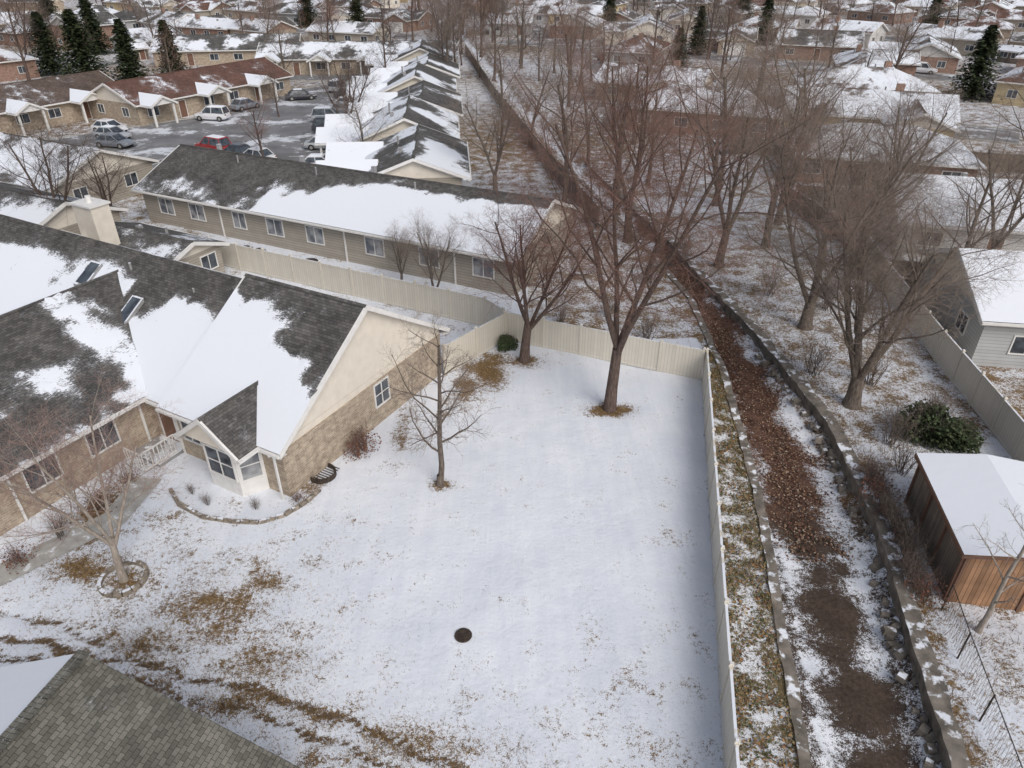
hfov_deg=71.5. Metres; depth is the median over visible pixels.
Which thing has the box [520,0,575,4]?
suburban house
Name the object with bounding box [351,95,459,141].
townhouse
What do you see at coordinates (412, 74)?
townhouse
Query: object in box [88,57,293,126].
ranch house
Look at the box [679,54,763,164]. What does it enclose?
bare tree
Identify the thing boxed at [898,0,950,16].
suburban house
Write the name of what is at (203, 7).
suburban house
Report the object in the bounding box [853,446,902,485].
bramble
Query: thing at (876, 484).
bramble
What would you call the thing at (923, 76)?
street
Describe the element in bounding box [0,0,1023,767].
ground
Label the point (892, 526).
bramble
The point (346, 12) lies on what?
suburban house
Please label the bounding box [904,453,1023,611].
wooden shed
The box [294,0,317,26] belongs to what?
conifer tree
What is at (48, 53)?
conifer tree
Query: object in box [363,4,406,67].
bare tree
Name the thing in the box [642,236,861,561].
leaf litter
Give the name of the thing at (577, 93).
bare tree
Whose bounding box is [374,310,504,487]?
bare tree
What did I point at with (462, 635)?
manhole cover
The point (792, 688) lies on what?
concrete channel wall
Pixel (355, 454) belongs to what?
shrub
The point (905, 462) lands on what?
shrub
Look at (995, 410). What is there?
vinyl fence
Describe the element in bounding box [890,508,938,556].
bramble
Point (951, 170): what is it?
ranch house
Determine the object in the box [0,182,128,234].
ranch house
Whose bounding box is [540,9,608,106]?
bare tree
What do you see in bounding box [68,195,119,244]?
chimney
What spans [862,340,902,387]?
shrub
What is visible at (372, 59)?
porch
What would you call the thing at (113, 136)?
parked car
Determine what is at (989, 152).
bare tree
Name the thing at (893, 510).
bramble
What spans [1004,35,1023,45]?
suburban house
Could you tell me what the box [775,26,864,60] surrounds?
suburban house
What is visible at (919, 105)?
bare tree
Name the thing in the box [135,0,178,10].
suburban house
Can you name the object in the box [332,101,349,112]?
parked car
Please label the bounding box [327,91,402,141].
bare tree
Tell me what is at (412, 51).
townhouse
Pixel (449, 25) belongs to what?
distant trees
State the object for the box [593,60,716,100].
ranch house
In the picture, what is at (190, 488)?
shrub
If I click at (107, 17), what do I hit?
suburban house
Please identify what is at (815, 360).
shrub
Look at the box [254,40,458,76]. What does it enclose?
ranch house
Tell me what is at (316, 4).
suburban house
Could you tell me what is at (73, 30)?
conifer tree
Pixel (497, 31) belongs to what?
suburban house
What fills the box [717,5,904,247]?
bare tree
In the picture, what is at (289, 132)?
parking lot
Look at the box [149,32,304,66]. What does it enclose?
ranch house
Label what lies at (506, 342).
evergreen shrub
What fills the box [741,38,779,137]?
bare tree
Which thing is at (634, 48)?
suburban house
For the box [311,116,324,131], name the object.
parked car
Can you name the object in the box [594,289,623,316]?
shrub
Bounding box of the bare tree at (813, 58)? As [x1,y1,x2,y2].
[738,9,871,188]
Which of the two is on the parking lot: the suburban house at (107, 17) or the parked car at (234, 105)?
the parked car at (234, 105)
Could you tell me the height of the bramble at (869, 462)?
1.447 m
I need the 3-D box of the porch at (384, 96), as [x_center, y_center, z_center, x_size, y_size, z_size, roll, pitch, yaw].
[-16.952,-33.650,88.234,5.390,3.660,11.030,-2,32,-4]
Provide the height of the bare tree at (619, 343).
18.124 m
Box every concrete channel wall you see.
[569,169,810,767]
[590,165,970,767]
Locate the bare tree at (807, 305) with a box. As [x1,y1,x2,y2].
[710,59,983,330]
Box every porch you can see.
[346,75,390,99]
[348,92,397,113]
[365,55,397,75]
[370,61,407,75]
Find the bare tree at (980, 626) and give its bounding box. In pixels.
[951,484,1023,633]
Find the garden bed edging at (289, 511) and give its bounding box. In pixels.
[169,488,320,524]
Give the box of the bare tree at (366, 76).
[310,42,394,104]
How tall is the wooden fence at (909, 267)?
2.009 m
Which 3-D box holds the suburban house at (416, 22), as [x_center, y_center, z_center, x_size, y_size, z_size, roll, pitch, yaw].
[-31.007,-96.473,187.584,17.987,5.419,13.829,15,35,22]
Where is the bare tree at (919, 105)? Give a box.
[845,65,1006,220]
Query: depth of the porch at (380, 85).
95.52 m
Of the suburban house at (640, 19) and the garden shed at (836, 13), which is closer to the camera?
the suburban house at (640, 19)
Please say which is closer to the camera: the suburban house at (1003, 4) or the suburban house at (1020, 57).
the suburban house at (1020, 57)
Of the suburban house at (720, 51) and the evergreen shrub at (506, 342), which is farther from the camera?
the suburban house at (720, 51)
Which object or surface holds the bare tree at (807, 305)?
on the ground at (554, 530)
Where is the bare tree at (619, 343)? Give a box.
[474,4,934,412]
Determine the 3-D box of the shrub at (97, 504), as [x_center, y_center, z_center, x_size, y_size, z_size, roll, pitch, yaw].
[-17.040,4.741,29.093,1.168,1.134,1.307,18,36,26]
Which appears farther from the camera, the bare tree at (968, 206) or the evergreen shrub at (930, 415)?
the bare tree at (968, 206)
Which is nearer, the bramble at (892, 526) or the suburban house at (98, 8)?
the bramble at (892, 526)
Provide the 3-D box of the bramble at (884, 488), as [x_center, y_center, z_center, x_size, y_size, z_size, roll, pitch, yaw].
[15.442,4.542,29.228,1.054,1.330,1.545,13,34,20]
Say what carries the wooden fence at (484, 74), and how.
on the ground at (554, 530)
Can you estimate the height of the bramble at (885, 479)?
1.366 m
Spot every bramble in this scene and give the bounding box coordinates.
[849,450,885,481]
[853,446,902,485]
[856,462,903,505]
[869,487,911,511]
[870,465,900,490]
[872,497,898,523]
[878,478,897,503]
[879,484,920,529]
[884,509,914,537]
[885,534,941,578]
[886,518,916,546]
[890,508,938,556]
[893,542,921,571]
[893,555,941,589]
[897,515,935,559]
[902,563,948,609]
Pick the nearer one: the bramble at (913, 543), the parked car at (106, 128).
the bramble at (913, 543)
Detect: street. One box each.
[17,52,116,67]
[113,73,364,81]
[297,29,416,38]
[471,12,1001,47]
[485,11,729,153]
[496,39,996,85]
[513,0,918,20]
[566,90,1019,144]
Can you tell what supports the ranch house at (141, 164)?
on the ground at (554, 530)
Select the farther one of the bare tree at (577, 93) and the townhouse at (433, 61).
the townhouse at (433, 61)
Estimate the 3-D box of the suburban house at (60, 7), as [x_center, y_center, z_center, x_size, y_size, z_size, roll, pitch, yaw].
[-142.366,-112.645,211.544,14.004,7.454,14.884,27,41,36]
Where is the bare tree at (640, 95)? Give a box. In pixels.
[560,3,712,242]
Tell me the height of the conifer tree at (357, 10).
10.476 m
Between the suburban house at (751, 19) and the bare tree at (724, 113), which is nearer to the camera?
the bare tree at (724, 113)
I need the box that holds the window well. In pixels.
[310,463,339,483]
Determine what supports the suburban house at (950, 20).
on the ground at (554, 530)
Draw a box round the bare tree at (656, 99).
[619,69,710,185]
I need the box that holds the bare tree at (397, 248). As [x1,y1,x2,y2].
[366,218,425,279]
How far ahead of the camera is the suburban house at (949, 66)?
124.48 m
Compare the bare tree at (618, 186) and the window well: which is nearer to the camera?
the window well
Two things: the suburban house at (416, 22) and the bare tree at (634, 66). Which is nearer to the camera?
the bare tree at (634, 66)
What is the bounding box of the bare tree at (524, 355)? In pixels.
[445,160,629,363]
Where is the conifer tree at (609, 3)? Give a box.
[601,0,619,20]
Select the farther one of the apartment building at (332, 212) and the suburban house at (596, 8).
the suburban house at (596, 8)
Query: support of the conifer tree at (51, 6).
on the ground at (554, 530)
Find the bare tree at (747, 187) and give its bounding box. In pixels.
[636,44,856,268]
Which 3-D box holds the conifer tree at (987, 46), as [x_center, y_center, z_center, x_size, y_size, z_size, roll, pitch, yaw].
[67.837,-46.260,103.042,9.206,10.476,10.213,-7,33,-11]
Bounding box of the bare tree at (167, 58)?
[137,13,195,71]
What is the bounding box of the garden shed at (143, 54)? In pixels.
[114,42,149,60]
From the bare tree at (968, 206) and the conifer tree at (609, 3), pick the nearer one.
the bare tree at (968, 206)
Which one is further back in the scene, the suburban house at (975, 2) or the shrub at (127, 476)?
the suburban house at (975, 2)
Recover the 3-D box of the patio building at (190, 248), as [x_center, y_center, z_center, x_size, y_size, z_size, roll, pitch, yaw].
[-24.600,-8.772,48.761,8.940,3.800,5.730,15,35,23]
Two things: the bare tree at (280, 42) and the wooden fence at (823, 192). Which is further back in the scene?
the bare tree at (280, 42)
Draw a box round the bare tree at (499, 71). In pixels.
[469,28,538,118]
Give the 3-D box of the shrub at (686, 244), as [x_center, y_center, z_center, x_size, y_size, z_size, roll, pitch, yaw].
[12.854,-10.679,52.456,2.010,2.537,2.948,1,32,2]
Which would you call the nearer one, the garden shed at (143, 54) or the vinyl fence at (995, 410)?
the vinyl fence at (995, 410)
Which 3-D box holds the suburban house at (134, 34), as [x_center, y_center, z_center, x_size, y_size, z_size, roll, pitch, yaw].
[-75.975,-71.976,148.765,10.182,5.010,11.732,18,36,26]
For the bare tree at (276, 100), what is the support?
on the ground at (554, 530)
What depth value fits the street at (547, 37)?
149.60 m
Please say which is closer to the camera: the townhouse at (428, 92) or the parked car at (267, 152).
the parked car at (267, 152)
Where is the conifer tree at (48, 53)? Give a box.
[26,11,76,77]
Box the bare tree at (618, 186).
[565,13,689,215]
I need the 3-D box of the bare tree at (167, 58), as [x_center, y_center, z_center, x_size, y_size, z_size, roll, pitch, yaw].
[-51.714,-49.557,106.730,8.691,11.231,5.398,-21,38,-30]
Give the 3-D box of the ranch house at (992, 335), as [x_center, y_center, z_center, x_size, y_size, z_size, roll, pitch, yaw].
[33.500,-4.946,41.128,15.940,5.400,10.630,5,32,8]
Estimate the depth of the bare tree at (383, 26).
131.01 m
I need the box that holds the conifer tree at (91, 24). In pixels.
[76,0,116,56]
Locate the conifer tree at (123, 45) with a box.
[109,18,153,80]
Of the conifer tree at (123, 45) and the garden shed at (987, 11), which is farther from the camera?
the garden shed at (987, 11)
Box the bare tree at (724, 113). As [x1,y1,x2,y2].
[649,13,783,205]
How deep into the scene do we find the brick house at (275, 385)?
31.86 m
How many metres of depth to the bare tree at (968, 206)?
43.47 m
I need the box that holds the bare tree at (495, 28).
[469,0,525,81]
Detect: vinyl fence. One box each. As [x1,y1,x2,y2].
[209,237,504,325]
[442,311,506,375]
[506,310,705,379]
[701,348,740,767]
[865,237,1023,461]
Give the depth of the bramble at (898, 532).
27.61 m
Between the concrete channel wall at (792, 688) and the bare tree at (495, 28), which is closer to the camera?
the concrete channel wall at (792, 688)
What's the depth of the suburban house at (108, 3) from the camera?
229.29 m
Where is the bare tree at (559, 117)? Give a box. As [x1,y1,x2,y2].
[504,25,627,202]
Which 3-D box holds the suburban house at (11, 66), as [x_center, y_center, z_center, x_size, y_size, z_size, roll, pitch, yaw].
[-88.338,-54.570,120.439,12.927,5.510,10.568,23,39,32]
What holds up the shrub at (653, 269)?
on the ground at (554, 530)
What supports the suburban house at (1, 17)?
on the ground at (554, 530)
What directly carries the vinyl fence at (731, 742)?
on the ground at (554, 530)
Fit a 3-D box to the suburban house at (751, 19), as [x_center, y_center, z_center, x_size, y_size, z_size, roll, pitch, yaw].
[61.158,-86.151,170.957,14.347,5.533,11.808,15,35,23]
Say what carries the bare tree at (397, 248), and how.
on the ground at (554, 530)
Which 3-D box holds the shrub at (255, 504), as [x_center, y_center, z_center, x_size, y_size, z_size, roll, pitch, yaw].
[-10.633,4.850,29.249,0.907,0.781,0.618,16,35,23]
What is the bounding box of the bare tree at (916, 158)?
[800,65,984,273]
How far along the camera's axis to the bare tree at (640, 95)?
50.12 m
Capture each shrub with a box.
[0,534,36,573]
[37,497,65,539]
[76,489,117,515]
[116,467,139,483]
[186,482,195,493]
[197,492,212,505]
[244,494,261,509]
[286,492,304,504]
[343,429,371,462]
[346,415,381,457]
[497,331,518,352]
[553,298,572,322]
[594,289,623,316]
[634,308,666,339]
[640,246,670,283]
[674,228,696,254]
[752,257,791,296]
[791,331,844,375]
[821,275,838,310]
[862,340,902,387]
[872,392,929,448]
[882,429,933,476]
[891,389,961,452]
[922,379,964,415]
[928,412,984,453]
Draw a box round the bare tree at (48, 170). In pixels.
[0,107,132,229]
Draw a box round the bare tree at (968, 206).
[898,141,1023,253]
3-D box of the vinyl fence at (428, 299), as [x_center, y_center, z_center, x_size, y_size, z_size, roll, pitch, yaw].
[-10.844,-6.763,46.661,24.184,2.107,1.021,16,35,24]
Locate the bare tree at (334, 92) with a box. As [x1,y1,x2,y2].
[287,51,381,113]
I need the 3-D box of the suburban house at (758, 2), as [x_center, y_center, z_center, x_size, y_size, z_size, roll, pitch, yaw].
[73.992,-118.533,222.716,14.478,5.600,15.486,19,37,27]
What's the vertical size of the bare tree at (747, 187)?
15.154 m
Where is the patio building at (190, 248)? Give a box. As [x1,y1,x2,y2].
[114,221,229,272]
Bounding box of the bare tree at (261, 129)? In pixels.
[219,88,272,155]
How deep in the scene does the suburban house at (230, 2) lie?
226.82 m
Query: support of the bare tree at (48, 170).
on the ground at (554, 530)
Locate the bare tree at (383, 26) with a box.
[361,0,409,40]
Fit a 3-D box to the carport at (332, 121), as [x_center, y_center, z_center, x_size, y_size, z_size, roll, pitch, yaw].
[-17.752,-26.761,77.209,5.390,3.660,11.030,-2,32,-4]
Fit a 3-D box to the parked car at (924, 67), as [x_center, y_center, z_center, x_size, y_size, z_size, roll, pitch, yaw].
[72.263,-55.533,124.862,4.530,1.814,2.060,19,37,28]
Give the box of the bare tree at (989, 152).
[922,103,1023,249]
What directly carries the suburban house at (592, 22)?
on the ground at (554, 530)
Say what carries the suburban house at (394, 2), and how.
on the ground at (554, 530)
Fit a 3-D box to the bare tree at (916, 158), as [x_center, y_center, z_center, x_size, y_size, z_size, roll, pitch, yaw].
[24.468,-13.625,47.146,9.728,13.522,12.283,25,40,34]
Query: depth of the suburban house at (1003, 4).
206.02 m
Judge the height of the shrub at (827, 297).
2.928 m
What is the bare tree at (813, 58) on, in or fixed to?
on the ground at (554, 530)
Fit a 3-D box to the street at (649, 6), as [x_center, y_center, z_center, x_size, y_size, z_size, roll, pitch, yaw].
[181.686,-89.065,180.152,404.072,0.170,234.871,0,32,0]
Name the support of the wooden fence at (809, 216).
on the ground at (554, 530)
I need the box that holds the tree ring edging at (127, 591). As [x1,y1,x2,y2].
[96,559,149,598]
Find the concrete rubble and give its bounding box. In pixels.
[754,353,940,767]
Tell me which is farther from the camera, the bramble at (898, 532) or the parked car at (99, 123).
the parked car at (99, 123)
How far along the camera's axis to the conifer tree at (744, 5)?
198.48 m
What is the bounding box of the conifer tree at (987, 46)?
[943,24,1005,101]
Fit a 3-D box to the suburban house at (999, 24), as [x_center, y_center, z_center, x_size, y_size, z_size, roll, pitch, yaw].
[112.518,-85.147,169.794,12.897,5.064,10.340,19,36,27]
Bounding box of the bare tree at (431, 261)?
[390,206,476,286]
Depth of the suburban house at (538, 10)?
199.06 m
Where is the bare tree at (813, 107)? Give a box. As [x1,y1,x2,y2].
[735,53,876,225]
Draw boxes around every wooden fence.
[465,44,599,227]
[731,138,1023,172]
[785,187,850,241]
[796,185,874,209]
[878,257,923,286]
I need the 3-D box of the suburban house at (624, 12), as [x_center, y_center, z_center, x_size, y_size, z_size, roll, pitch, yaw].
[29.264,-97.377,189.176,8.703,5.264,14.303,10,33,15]
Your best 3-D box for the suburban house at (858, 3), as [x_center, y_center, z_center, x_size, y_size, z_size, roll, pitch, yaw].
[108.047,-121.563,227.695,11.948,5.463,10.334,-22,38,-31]
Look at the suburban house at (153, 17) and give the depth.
175.47 m
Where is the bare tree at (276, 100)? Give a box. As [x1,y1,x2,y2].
[252,66,287,116]
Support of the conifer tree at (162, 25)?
on the ground at (554, 530)
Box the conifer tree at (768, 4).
[755,0,776,46]
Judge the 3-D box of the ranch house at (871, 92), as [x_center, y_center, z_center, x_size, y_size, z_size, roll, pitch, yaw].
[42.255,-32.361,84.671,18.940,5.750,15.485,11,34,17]
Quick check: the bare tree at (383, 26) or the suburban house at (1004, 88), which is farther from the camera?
the bare tree at (383, 26)
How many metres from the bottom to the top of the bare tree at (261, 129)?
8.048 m
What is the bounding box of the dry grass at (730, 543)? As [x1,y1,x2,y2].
[704,345,799,767]
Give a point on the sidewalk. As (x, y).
(79, 534)
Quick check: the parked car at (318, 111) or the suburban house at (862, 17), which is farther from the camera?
the suburban house at (862, 17)
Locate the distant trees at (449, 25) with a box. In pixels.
[0,0,1023,105]
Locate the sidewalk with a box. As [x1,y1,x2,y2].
[0,477,161,585]
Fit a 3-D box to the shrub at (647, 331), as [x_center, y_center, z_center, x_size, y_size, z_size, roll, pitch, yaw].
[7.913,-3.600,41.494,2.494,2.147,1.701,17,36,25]
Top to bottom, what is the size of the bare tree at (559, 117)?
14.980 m
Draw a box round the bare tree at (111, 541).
[0,360,191,582]
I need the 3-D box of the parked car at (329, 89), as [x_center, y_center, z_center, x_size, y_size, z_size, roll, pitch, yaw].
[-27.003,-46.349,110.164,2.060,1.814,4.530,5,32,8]
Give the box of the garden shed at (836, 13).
[829,4,851,14]
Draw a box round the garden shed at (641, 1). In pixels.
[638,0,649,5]
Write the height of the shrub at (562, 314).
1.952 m
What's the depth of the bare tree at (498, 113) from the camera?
61.47 m
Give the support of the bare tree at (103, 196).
on the ground at (554, 530)
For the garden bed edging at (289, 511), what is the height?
0.232 m
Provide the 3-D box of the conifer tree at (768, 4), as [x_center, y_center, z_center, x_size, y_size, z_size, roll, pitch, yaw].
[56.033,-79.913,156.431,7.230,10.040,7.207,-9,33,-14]
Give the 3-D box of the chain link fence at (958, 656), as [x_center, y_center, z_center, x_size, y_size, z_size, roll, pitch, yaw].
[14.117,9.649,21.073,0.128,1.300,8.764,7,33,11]
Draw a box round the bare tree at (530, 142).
[505,40,565,149]
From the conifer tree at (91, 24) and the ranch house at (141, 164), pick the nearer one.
the ranch house at (141, 164)
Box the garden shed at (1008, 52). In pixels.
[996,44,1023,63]
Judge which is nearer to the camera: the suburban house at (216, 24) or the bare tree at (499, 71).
the bare tree at (499, 71)
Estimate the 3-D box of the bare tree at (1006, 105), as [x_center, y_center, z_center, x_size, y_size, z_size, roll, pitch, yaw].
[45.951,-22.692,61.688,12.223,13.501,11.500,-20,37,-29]
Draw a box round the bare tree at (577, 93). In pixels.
[536,45,615,164]
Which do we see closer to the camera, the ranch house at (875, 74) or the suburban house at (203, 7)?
the ranch house at (875, 74)
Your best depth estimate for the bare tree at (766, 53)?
91.12 m
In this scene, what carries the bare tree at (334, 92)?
on the ground at (554, 530)
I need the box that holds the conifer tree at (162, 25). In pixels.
[152,19,190,72]
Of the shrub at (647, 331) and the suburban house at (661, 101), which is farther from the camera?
the suburban house at (661, 101)
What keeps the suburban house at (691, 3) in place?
on the ground at (554, 530)
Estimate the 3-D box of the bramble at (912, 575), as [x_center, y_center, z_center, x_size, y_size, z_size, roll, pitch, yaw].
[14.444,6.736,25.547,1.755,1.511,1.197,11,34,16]
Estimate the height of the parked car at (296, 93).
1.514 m
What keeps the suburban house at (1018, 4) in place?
on the ground at (554, 530)
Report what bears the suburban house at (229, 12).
on the ground at (554, 530)
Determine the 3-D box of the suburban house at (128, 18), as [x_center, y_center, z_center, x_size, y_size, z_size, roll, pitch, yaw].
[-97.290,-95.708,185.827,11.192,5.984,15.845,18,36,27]
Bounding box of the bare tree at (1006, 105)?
[971,67,1023,179]
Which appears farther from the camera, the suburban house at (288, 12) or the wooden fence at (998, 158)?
the suburban house at (288, 12)
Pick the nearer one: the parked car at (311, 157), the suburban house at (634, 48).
the parked car at (311, 157)
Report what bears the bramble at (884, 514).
on the ground at (554, 530)
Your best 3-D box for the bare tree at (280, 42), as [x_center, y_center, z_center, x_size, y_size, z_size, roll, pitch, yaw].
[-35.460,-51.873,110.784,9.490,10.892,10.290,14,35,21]
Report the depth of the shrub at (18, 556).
26.61 m
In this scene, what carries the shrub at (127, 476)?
on the ground at (554, 530)
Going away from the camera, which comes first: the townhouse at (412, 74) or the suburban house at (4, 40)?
the townhouse at (412, 74)
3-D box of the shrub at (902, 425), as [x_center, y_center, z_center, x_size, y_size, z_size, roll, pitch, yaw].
[17.564,1.630,32.575,2.165,2.732,3.174,-17,36,-25]
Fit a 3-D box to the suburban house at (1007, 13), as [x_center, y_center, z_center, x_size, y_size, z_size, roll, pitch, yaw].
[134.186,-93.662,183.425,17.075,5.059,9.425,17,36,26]
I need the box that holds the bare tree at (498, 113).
[436,69,543,190]
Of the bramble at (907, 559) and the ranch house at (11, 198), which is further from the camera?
the ranch house at (11, 198)
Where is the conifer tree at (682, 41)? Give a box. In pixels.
[666,27,690,66]
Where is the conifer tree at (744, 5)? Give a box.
[738,0,755,19]
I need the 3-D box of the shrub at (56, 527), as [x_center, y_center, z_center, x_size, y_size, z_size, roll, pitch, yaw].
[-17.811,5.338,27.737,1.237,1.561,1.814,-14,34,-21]
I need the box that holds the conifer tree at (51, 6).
[38,0,60,18]
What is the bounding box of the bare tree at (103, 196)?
[38,122,145,206]
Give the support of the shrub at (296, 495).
on the ground at (554, 530)
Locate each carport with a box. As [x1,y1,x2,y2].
[315,113,374,152]
[316,141,383,170]
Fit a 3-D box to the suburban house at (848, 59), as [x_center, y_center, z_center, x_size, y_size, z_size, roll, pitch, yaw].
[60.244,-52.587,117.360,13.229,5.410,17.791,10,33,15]
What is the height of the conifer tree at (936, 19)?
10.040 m
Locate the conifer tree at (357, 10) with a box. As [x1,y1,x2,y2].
[345,0,369,22]
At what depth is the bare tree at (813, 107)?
54.40 m
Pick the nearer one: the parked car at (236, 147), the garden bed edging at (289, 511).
the garden bed edging at (289, 511)
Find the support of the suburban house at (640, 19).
on the ground at (554, 530)
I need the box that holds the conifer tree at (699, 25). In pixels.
[687,6,711,54]
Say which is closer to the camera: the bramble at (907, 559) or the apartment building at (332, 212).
the bramble at (907, 559)
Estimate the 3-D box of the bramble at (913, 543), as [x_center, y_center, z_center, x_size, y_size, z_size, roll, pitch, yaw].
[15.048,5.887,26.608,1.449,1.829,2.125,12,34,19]
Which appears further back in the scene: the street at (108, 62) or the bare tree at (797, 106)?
the street at (108, 62)
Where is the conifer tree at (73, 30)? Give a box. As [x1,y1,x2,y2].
[53,8,118,80]
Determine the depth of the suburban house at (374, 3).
214.87 m
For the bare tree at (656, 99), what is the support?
on the ground at (554, 530)
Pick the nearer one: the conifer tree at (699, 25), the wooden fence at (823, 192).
the wooden fence at (823, 192)
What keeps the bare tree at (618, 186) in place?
on the ground at (554, 530)
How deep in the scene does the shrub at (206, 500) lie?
29.47 m
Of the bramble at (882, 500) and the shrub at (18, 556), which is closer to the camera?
the shrub at (18, 556)
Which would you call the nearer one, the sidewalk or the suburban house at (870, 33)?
the sidewalk
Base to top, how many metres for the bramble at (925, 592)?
1.413 m
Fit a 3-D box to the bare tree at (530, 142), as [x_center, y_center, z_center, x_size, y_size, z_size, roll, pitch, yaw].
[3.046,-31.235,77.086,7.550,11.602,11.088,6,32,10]
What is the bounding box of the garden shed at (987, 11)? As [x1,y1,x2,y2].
[983,9,995,15]
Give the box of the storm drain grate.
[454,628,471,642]
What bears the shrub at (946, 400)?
on the ground at (554, 530)
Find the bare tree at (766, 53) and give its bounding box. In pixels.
[733,30,795,94]
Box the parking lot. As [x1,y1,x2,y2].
[44,83,348,168]
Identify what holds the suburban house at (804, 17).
on the ground at (554, 530)
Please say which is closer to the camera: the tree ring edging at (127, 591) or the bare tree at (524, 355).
the tree ring edging at (127, 591)
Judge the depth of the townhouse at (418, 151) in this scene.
63.05 m
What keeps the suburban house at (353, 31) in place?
on the ground at (554, 530)
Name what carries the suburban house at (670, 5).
on the ground at (554, 530)
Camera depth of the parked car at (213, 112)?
91.67 m
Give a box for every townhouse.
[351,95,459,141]
[365,124,471,184]
[377,62,456,91]
[387,80,463,125]
[392,39,453,61]
[404,52,460,87]
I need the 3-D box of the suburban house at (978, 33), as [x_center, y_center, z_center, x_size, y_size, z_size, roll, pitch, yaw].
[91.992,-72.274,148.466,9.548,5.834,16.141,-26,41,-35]
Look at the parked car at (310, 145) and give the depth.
79.02 m
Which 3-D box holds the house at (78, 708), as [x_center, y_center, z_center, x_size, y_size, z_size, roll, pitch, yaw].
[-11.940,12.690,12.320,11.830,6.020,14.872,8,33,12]
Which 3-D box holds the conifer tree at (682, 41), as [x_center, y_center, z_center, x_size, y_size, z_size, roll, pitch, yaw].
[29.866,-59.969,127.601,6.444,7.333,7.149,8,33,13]
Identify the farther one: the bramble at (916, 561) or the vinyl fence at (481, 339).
the vinyl fence at (481, 339)
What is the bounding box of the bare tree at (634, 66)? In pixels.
[581,30,672,144]
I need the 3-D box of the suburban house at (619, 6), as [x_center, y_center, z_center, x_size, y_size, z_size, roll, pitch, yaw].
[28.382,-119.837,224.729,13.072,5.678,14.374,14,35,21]
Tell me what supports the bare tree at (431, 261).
on the ground at (554, 530)
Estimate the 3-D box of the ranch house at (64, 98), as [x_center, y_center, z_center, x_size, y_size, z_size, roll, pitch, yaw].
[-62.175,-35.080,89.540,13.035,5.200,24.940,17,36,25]
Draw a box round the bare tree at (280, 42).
[255,14,310,72]
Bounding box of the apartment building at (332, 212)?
[131,143,581,295]
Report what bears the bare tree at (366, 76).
on the ground at (554, 530)
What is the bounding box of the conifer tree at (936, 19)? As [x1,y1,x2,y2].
[924,0,944,23]
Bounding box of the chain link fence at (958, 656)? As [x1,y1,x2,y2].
[940,584,1022,767]
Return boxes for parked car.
[90,118,127,131]
[92,125,131,138]
[93,132,135,149]
[193,105,230,121]
[194,134,231,148]
[222,143,250,152]
[228,97,260,111]
[243,146,276,157]
[284,88,316,100]
[303,134,324,150]
[305,153,324,163]
[311,106,343,119]
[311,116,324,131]
[328,78,347,91]
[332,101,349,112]
[916,62,937,74]
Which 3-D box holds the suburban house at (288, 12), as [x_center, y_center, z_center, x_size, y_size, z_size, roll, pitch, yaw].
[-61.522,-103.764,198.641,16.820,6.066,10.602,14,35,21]
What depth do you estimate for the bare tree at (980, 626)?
22.82 m
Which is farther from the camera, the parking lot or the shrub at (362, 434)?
the parking lot
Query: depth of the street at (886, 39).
169.40 m
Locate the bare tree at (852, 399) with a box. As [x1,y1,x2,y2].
[726,116,1023,410]
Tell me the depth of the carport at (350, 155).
67.03 m
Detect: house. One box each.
[0,11,29,26]
[0,20,37,46]
[0,48,39,81]
[0,70,113,135]
[0,131,159,203]
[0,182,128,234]
[0,214,449,535]
[0,649,299,767]
[1,0,64,13]
[43,11,124,50]
[74,4,119,13]
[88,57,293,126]
[103,0,135,10]
[108,25,182,54]
[113,5,153,28]
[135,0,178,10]
[136,8,194,27]
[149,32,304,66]
[171,14,238,33]
[173,0,231,16]
[222,0,263,4]
[223,1,261,18]
[226,15,299,33]
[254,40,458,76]
[257,1,326,25]
[283,0,329,12]
[305,20,391,40]
[326,0,383,11]
[331,4,376,20]
[362,6,434,31]
[380,0,399,7]
[487,13,534,34]
[500,3,550,23]
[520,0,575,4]
[548,4,606,23]
[548,10,605,38]
[575,0,628,11]
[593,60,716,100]
[602,14,674,45]
[602,33,670,64]
[605,7,642,20]
[624,84,784,136]
[650,1,691,19]
[652,0,712,11]
[667,7,708,33]
[703,23,758,54]
[714,4,763,23]
[718,0,774,8]
[731,12,800,37]
[772,5,830,27]
[773,0,819,6]
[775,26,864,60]
[784,83,960,137]
[786,120,986,187]
[791,61,939,92]
[807,16,889,48]
[827,0,871,11]
[832,44,920,75]
[847,1,916,24]
[868,33,962,73]
[875,172,1023,257]
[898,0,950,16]
[906,21,1003,55]
[917,6,988,24]
[917,248,1023,368]
[941,0,961,8]
[954,16,1014,40]
[960,0,979,6]
[974,0,1015,16]
[980,0,1023,9]
[992,66,1023,106]
[995,9,1023,31]
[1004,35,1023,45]
[1015,51,1023,67]
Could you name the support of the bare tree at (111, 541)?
on the ground at (554, 530)

